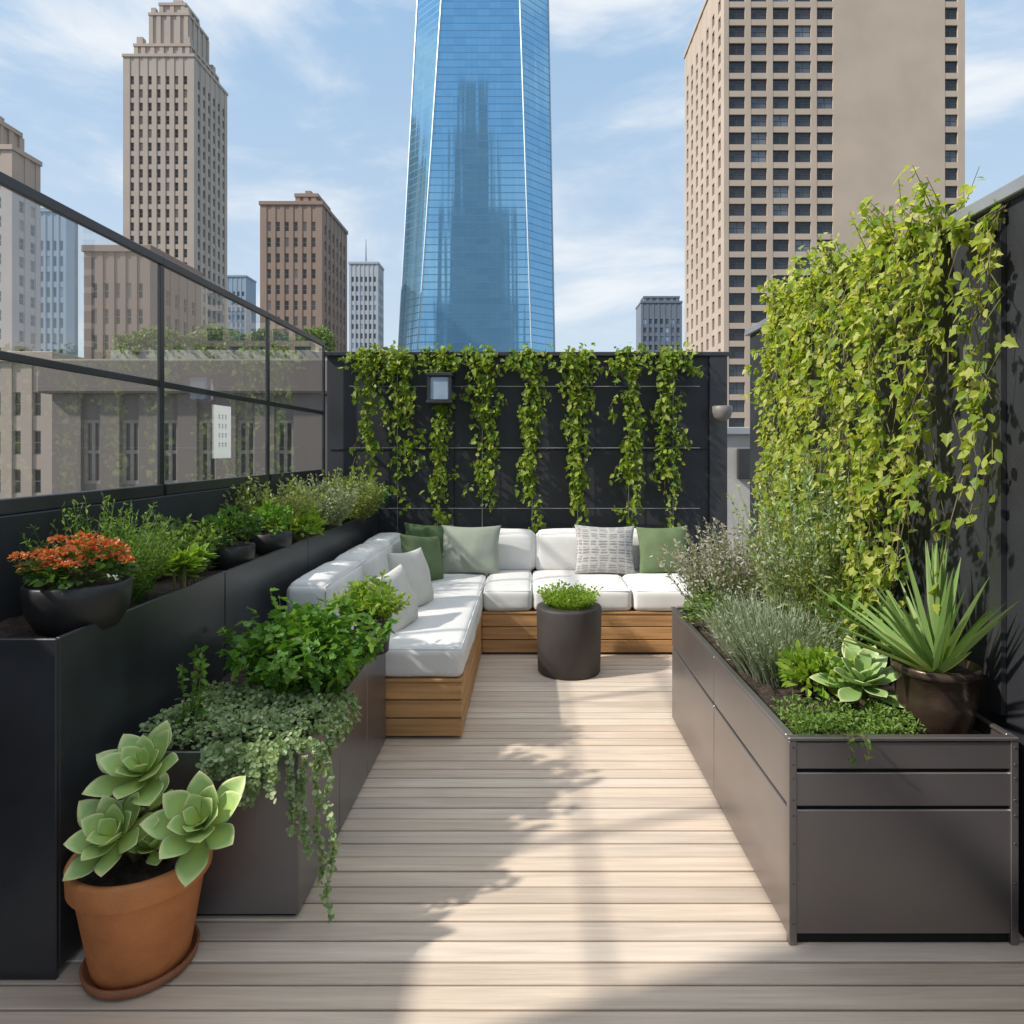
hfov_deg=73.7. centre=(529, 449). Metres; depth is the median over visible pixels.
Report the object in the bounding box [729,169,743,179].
window
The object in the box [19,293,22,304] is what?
window
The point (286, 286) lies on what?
window
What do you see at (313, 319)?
window
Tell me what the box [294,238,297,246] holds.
window
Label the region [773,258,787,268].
window
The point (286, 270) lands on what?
window
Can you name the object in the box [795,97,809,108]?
window
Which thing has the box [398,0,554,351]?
glass tower
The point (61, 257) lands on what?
window
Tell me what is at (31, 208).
window
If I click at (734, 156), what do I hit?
window
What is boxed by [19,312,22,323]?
window
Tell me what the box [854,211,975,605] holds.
climbing vine
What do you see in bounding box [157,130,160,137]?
window
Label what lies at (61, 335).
window
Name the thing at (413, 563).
throw pillow
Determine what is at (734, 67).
window
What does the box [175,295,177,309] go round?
window
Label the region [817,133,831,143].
window
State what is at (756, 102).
window
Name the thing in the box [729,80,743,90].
window
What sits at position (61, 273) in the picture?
window
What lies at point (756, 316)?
window
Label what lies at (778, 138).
window
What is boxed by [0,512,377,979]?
tall planter
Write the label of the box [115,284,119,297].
window
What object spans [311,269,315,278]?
window
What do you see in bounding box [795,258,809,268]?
window
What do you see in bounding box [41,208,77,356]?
office building
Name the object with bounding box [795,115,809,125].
window
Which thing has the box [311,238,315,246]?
window
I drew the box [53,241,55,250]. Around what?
window
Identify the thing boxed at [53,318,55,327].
window
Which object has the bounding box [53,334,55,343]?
window
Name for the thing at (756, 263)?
window
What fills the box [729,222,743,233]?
window
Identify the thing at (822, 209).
window
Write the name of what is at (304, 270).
window
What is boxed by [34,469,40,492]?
window
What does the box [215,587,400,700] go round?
leafy bush
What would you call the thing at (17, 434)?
window
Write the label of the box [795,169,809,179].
window
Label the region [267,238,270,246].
window
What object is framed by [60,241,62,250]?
window
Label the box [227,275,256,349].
office building
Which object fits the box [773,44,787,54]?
window
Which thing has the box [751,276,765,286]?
window
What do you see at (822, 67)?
window
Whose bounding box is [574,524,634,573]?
throw pillow
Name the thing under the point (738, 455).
building
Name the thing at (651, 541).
throw pillow
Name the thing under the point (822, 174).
window
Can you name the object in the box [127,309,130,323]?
window
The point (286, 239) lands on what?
window
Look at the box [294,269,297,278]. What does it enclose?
window
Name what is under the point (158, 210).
window
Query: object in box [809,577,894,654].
leafy shrub
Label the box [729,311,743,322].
window
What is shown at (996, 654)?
side wall
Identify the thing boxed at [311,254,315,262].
window
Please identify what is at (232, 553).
plant bowl
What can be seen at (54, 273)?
window
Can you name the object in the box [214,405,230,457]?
notice
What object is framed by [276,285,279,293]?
window
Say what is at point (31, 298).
window
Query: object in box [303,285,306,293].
window
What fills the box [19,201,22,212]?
window
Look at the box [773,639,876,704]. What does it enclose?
leafy clump
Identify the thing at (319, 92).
sky
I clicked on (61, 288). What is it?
window
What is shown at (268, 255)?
window
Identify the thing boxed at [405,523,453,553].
throw pillow
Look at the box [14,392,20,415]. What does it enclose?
window
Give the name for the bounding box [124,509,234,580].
spray shrub
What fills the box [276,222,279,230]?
window
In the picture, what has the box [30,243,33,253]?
window
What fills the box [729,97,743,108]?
window
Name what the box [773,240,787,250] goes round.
window
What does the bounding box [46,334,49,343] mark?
window
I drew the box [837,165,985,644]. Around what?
climbing vine
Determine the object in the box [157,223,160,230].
window
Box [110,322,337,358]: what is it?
hedge
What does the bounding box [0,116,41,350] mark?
stone tower
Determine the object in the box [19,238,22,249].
window
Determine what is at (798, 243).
window
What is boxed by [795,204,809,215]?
window
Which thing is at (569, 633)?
drum planter
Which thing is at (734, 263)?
window
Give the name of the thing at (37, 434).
window
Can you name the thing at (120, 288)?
brick building
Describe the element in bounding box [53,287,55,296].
window
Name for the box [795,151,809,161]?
window
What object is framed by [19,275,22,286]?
window
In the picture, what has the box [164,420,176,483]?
window
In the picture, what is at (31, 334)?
window
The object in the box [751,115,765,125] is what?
window
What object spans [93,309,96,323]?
window
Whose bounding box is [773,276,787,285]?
window
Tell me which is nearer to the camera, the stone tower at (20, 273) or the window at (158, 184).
the stone tower at (20, 273)
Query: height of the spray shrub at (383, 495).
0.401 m
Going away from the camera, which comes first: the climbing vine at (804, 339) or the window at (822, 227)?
the climbing vine at (804, 339)
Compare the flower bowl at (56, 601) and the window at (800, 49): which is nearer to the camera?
the flower bowl at (56, 601)
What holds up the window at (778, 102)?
in the slab building at (807, 122)
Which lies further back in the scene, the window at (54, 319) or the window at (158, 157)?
the window at (158, 157)
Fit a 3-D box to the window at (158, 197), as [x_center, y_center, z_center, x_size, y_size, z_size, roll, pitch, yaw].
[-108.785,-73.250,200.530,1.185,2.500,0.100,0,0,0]
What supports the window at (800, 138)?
in the slab building at (807, 122)
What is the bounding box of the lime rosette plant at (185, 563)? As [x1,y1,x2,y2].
[151,542,218,590]
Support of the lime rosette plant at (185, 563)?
on the tall planter at (73, 703)
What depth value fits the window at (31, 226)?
125.25 m
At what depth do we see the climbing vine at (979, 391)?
2.34 m
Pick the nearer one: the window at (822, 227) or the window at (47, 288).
the window at (822, 227)
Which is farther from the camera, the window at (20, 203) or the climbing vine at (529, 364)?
the window at (20, 203)
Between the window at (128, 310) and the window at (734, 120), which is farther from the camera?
the window at (734, 120)
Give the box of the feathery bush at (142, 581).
[9,492,188,606]
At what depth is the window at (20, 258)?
122.54 m
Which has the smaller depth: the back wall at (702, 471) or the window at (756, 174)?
the back wall at (702, 471)
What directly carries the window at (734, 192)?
in the slab building at (807, 122)
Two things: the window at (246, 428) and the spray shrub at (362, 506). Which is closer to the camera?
the spray shrub at (362, 506)
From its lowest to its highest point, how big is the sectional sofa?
0.867 m
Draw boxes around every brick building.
[81,245,202,358]
[259,191,347,351]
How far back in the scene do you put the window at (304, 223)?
160.35 m
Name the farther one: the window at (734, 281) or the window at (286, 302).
the window at (286, 302)
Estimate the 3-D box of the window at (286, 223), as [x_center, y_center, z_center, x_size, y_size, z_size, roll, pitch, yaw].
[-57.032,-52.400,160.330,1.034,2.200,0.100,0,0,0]
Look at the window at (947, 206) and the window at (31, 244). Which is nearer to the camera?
the window at (31, 244)
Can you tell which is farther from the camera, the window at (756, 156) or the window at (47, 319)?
the window at (47, 319)
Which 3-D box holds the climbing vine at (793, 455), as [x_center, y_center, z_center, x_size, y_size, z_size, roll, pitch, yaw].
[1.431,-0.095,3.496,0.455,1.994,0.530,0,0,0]
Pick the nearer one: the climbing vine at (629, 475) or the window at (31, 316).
the climbing vine at (629, 475)
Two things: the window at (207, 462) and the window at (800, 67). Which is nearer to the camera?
the window at (207, 462)
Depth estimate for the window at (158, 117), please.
200.53 m
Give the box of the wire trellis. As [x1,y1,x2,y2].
[349,357,699,532]
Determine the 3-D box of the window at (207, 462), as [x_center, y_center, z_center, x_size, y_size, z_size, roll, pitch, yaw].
[-8.530,0.050,18.180,0.500,1.700,0.100,0,0,0]
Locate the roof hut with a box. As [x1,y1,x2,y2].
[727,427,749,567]
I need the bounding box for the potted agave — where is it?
[811,533,1020,733]
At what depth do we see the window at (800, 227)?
130.43 m
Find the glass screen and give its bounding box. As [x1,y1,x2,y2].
[0,171,324,515]
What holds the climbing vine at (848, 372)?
attached to the side wall at (996, 654)
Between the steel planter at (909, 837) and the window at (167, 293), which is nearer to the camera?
the steel planter at (909, 837)
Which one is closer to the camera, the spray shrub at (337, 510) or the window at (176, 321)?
the spray shrub at (337, 510)
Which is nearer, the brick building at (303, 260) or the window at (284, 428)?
the window at (284, 428)
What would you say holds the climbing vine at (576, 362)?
attached to the back wall at (702, 471)
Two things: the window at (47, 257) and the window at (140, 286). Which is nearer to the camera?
the window at (140, 286)
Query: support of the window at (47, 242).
in the office building at (59, 283)
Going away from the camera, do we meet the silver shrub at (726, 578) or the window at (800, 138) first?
the silver shrub at (726, 578)
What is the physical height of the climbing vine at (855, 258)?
1.967 m
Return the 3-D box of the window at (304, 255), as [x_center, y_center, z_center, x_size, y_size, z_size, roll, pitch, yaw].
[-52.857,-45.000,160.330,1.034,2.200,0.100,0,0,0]
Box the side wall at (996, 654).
[745,174,1023,936]
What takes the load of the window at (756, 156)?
in the slab building at (807, 122)
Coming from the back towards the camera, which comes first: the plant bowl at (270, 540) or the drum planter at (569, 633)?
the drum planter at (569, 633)
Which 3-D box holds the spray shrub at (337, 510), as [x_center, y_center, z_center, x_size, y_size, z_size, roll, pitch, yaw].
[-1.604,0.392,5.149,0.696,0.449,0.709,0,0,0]
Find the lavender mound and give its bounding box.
[690,586,864,689]
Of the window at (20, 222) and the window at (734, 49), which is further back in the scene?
the window at (734, 49)
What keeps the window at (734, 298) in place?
in the slab building at (807, 122)
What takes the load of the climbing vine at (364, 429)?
attached to the back wall at (702, 471)
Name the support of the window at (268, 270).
in the brick building at (303, 260)
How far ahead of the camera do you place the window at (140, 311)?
90.34 m
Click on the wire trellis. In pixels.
(482, 508)
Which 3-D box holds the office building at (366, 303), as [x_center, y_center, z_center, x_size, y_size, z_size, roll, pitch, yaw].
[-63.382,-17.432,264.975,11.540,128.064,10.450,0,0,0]
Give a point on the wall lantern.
(439, 387)
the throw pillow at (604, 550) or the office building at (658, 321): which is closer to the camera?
the throw pillow at (604, 550)
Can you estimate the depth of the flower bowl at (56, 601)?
2.24 m
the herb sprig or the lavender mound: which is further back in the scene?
the lavender mound
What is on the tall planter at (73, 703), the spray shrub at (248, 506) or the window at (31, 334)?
the spray shrub at (248, 506)
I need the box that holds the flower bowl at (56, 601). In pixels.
[7,530,139,636]
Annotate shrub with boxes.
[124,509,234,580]
[219,474,326,541]
[265,506,327,541]
[270,473,362,533]
[314,467,385,523]
[322,474,390,515]
[649,512,831,627]
[678,589,744,633]
[727,439,907,656]
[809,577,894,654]
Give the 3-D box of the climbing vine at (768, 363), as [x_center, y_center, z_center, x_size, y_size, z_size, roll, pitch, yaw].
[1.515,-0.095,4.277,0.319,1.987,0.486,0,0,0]
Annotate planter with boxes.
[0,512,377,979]
[112,652,385,914]
[536,579,603,679]
[671,607,1018,944]
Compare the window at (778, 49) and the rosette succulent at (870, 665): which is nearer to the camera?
the rosette succulent at (870, 665)
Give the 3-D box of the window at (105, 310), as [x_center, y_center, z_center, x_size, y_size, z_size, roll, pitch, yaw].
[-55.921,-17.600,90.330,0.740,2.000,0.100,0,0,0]
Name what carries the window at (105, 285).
in the brick building at (120, 288)
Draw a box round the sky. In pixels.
[0,0,1023,357]
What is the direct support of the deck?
on the deck underlay
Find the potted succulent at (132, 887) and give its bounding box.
[62,720,245,999]
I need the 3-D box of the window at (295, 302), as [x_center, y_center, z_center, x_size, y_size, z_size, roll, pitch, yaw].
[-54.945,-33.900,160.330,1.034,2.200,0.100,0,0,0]
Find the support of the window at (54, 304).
in the office building at (59, 283)
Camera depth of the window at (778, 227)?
130.43 m
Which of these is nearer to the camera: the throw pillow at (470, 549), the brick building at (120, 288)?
the throw pillow at (470, 549)
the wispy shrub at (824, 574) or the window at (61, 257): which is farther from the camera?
the window at (61, 257)
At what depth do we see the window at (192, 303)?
102.02 m
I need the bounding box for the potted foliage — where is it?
[326,569,410,655]
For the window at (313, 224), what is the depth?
160.35 m
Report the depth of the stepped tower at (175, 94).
200.54 m
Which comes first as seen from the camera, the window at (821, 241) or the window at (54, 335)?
the window at (821, 241)
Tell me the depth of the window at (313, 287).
160.35 m
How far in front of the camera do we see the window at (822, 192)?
130.43 m
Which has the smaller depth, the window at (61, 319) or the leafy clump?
the leafy clump
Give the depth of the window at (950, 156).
130.43 m
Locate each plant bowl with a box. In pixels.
[192,505,263,570]
[249,500,295,554]
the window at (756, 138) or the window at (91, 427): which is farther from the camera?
the window at (756, 138)
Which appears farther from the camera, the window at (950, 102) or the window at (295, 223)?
the window at (295, 223)
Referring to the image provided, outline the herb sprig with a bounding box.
[174,644,209,736]
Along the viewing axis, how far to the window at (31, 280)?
125.25 m
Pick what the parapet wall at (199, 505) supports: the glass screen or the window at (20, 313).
the glass screen
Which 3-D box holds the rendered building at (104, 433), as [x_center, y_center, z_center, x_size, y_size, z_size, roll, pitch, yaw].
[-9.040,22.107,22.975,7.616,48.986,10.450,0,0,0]
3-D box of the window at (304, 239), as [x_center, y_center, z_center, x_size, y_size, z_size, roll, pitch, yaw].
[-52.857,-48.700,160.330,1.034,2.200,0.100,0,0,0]
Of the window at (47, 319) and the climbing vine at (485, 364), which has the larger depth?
the window at (47, 319)
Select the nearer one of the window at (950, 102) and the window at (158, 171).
the window at (950, 102)
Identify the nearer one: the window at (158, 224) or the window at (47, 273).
the window at (47, 273)
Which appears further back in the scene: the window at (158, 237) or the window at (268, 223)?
the window at (158, 237)
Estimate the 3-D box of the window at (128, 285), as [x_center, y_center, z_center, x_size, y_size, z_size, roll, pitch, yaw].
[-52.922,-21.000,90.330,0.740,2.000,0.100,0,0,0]
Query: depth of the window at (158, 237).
200.53 m
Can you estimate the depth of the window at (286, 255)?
160.35 m
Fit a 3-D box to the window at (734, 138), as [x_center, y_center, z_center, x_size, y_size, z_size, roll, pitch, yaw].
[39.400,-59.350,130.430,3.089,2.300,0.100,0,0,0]
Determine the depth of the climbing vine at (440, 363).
6.38 m
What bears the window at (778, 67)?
in the slab building at (807, 122)
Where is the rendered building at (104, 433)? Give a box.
[37,359,326,493]
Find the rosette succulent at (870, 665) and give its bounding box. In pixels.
[809,635,903,712]
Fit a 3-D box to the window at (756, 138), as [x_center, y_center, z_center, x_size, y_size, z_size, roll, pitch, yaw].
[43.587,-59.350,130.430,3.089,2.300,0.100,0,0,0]
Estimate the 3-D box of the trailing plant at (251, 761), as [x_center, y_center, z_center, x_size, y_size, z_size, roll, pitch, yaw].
[-1.007,1.240,2.571,0.736,0.643,0.717,0,0,0]
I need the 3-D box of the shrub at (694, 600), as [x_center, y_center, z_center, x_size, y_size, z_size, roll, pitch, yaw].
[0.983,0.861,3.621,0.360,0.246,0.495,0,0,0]
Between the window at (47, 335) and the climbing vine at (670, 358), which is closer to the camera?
the climbing vine at (670, 358)
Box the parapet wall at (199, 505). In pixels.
[0,475,328,621]
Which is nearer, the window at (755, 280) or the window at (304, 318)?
the window at (755, 280)
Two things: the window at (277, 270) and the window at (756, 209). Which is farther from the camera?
the window at (277, 270)
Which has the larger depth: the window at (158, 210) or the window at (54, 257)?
the window at (158, 210)
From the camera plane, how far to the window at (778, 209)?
130.43 m
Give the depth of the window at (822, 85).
130.43 m
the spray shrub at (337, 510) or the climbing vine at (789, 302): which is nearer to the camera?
the climbing vine at (789, 302)
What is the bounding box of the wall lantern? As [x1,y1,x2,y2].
[426,372,453,403]
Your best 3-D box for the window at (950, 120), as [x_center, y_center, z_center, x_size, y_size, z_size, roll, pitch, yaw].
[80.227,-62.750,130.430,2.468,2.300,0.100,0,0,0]
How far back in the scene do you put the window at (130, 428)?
18.14 m
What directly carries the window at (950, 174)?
in the slab building at (807, 122)
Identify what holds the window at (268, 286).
in the brick building at (303, 260)
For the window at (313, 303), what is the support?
in the brick building at (303, 260)
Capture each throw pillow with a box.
[370,564,417,632]
[387,547,433,606]
[400,534,443,580]
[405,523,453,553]
[441,525,500,573]
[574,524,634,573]
[636,525,688,572]
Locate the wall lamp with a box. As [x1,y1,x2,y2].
[712,405,732,420]
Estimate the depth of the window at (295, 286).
160.35 m
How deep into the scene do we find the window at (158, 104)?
200.53 m
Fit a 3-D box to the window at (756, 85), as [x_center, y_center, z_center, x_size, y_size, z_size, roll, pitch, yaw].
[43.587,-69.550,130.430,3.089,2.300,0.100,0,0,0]
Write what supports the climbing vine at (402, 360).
attached to the back wall at (702, 471)
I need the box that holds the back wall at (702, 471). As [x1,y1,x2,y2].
[325,352,730,586]
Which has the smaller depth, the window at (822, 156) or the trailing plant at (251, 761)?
the trailing plant at (251, 761)
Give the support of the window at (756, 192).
in the slab building at (807, 122)
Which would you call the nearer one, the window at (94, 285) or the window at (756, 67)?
the window at (94, 285)
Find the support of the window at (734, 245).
in the slab building at (807, 122)
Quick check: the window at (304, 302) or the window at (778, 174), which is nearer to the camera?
the window at (778, 174)
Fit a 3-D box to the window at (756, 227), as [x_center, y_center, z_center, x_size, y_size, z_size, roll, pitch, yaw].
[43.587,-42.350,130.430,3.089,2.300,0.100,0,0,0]
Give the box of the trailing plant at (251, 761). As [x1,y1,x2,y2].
[139,679,361,922]
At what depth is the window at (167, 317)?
94.98 m
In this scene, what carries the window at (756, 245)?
in the slab building at (807, 122)
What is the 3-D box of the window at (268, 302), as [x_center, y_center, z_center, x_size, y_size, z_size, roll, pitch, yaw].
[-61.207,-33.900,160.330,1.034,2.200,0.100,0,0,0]
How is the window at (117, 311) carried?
in the brick building at (120, 288)
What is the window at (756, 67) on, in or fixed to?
in the slab building at (807, 122)
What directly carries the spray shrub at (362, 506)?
on the tall planter at (73, 703)
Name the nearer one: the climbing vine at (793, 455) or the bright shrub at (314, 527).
the climbing vine at (793, 455)
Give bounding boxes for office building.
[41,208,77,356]
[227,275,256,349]
[348,257,383,351]
[635,296,682,351]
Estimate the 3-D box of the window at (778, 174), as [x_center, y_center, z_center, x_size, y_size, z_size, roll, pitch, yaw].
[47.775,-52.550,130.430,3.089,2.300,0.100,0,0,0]
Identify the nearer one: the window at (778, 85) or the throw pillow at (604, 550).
the throw pillow at (604, 550)
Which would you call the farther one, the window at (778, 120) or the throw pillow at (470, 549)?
the window at (778, 120)
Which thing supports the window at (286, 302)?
in the brick building at (303, 260)
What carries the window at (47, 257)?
in the office building at (59, 283)
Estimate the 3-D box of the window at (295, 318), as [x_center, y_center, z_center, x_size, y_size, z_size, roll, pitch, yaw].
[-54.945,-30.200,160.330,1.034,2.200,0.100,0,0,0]
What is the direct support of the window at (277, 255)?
in the brick building at (303, 260)
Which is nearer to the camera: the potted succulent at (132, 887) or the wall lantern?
the potted succulent at (132, 887)
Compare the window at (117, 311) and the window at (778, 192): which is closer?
the window at (117, 311)
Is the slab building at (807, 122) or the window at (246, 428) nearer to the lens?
the window at (246, 428)
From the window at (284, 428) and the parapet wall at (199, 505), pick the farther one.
the window at (284, 428)
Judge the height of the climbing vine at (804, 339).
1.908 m
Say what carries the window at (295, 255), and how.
in the brick building at (303, 260)
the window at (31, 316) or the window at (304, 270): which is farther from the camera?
the window at (304, 270)
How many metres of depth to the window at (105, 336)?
90.34 m
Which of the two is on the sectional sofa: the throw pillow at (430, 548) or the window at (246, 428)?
the throw pillow at (430, 548)
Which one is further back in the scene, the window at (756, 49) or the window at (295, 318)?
the window at (295, 318)
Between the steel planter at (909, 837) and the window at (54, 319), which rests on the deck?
the steel planter at (909, 837)
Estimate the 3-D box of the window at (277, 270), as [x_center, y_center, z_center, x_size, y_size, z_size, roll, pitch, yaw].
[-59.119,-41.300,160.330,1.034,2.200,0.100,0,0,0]
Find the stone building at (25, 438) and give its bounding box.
[0,351,86,498]
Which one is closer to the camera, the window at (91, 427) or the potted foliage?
the potted foliage
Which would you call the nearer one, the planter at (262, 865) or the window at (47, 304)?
the planter at (262, 865)
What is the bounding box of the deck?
[0,652,1023,1023]
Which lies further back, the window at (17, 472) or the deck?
the window at (17, 472)
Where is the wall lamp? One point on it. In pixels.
(722, 412)
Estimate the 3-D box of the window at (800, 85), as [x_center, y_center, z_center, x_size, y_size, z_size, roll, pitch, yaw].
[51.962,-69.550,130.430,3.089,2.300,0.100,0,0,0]
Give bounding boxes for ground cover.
[769,692,926,765]
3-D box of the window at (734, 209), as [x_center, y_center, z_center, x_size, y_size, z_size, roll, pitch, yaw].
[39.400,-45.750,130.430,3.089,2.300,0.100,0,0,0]
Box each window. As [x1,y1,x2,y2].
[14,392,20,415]
[14,431,20,454]
[14,469,20,492]
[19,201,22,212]
[19,220,22,231]
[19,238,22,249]
[19,257,22,267]
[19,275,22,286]
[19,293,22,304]
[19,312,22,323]
[19,330,22,341]
[30,207,33,217]
[30,225,33,235]
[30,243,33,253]
[30,261,33,271]
[30,279,33,289]
[30,297,33,307]
[30,315,33,325]
[30,333,33,343]
[34,392,40,415]
[34,431,40,454]
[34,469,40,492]
[46,241,49,250]
[46,256,49,265]
[46,272,49,281]
[46,287,49,296]
[46,303,49,312]
[46,318,49,327]
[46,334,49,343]
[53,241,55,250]
[53,256,55,265]
[53,272,55,281]
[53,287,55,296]
[53,303,55,312]
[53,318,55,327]
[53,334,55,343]
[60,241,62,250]
[60,256,62,265]
[60,272,62,281]
[60,287,62,296]
[60,303,62,312]
[60,318,62,327]
[60,334,62,343]
[84,420,99,483]
[93,284,96,297]
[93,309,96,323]
[93,335,96,349]
[104,284,107,297]
[104,309,107,323]
[104,335,107,349]
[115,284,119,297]
[115,309,119,323]
[122,420,138,483]
[127,284,130,297]
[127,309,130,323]
[138,284,142,297]
[138,309,142,323]
[157,103,160,110]
[157,116,160,123]
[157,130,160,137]
[157,143,160,150]
[157,156,160,163]
[157,170,160,177]
[157,183,160,190]
[157,196,160,203]
[157,209,160,217]
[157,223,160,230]
[157,236,160,243]
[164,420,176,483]
[166,291,168,305]
[166,316,168,329]
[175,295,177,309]
[175,319,177,330]
[192,303,193,334]
[199,420,215,479]
[238,420,254,476]
[267,222,270,230]
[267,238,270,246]
[267,254,270,262]
[267,269,270,278]
[267,285,270,293]
[267,301,270,309]
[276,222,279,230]
[276,238,279,246]
[276,254,279,262]
[276,269,279,278]
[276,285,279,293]
[276,301,279,309]
[276,420,292,472]
[285,222,288,230]
[285,238,288,246]
[285,254,288,262]
[285,269,288,278]
[285,285,288,293]
[285,301,288,309]
[294,222,297,230]
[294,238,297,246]
[294,254,297,262]
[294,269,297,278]
[294,285,297,293]
[294,301,297,309]
[294,317,297,325]
[303,222,306,230]
[303,238,306,246]
[303,254,306,262]
[303,269,306,278]
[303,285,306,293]
[303,301,306,309]
[303,317,306,325]
[311,222,315,230]
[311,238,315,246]
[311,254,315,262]
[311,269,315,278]
[311,285,315,293]
[311,301,315,309]
[311,317,315,325]
[729,44,743,54]
[729,62,743,72]
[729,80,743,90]
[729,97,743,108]
[729,115,743,125]
[729,133,743,143]
[729,151,743,161]
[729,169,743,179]
[729,187,743,197]
[729,204,743,215]
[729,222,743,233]
[729,240,743,250]
[729,258,743,268]
[729,276,743,286]
[729,293,743,304]
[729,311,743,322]
[729,329,743,340]
[751,44,765,54]
[751,62,765,72]
[751,80,765,90]
[751,97,765,108]
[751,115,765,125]
[751,133,765,143]
[751,151,765,161]
[751,169,765,179]
[751,187,765,197]
[751,204,765,215]
[751,222,765,233]
[751,240,765,250]
[751,258,765,268]
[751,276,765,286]
[751,293,765,304]
[751,311,765,322]
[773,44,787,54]
[773,62,787,72]
[773,80,787,90]
[773,97,787,108]
[773,115,787,125]
[773,133,787,143]
[773,151,787,161]
[773,169,787,179]
[773,187,787,197]
[773,204,787,215]
[773,222,787,233]
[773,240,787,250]
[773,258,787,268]
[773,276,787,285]
[795,44,809,54]
[795,62,809,72]
[795,80,809,90]
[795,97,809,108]
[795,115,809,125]
[795,133,809,143]
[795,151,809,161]
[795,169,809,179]
[795,187,809,197]
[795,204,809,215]
[795,222,809,233]
[795,240,809,250]
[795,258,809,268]
[817,62,831,72]
[817,80,831,90]
[817,97,831,108]
[817,115,831,125]
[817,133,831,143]
[817,151,831,161]
[817,169,831,179]
[817,187,831,197]
[817,204,831,215]
[817,222,831,233]
[817,240,831,250]
[821,262,831,268]
[945,62,956,72]
[945,80,956,90]
[945,97,956,108]
[945,115,956,125]
[945,133,956,143]
[945,151,956,161]
[945,169,956,179]
[945,187,956,197]
[945,204,956,215]
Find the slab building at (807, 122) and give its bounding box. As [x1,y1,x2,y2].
[684,0,964,426]
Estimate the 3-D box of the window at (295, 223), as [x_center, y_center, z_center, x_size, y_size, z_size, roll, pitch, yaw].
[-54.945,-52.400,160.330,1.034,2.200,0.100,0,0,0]
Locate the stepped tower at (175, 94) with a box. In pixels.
[122,0,227,344]
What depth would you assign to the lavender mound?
2.88 m
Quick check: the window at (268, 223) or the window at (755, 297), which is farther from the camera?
the window at (268, 223)
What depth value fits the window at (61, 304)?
150.34 m
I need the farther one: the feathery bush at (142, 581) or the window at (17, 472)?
the window at (17, 472)
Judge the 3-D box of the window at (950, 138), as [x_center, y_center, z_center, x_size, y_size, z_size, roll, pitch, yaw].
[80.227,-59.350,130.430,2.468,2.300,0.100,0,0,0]
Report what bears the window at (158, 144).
in the stepped tower at (175, 94)
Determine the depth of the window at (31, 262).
125.25 m
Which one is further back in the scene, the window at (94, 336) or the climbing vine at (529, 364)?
the window at (94, 336)
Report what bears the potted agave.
on the steel planter at (909, 837)
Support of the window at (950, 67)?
in the slab building at (807, 122)
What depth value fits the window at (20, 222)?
122.58 m
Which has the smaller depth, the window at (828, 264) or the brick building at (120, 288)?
the brick building at (120, 288)
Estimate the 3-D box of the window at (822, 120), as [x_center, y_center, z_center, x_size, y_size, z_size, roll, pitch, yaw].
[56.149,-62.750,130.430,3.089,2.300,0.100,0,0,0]
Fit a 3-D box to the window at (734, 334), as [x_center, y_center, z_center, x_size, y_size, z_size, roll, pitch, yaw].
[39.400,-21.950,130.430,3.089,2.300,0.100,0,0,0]
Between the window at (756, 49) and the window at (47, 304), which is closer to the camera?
the window at (756, 49)
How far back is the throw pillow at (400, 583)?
4.19 m
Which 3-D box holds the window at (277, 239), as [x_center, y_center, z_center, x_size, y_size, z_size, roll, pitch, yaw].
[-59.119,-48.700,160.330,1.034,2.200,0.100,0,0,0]
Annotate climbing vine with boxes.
[338,343,399,488]
[370,340,424,517]
[414,342,464,525]
[447,343,515,512]
[500,342,570,534]
[555,342,604,525]
[604,342,653,527]
[648,341,702,527]
[740,275,793,558]
[749,253,832,588]
[757,231,871,597]
[758,255,805,565]
[781,212,892,608]
[804,196,926,636]
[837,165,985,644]
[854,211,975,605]
[899,200,1018,614]
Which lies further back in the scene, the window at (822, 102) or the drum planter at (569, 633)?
the window at (822, 102)
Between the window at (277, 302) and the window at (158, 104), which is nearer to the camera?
the window at (277, 302)
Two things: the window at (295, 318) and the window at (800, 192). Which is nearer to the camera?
the window at (800, 192)
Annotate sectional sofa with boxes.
[287,528,698,735]
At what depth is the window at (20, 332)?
122.54 m
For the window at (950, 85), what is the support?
in the slab building at (807, 122)
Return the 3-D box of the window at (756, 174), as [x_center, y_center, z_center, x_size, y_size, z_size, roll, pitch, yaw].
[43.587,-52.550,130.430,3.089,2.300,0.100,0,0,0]
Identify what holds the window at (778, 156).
in the slab building at (807, 122)
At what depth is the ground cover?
2.33 m
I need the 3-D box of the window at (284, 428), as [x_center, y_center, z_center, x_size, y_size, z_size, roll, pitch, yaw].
[-6.491,0.050,18.180,0.500,1.700,0.100,0,0,0]
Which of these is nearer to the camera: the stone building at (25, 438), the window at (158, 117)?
the stone building at (25, 438)
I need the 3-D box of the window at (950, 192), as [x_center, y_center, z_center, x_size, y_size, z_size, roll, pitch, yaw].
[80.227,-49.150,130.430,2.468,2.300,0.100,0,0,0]

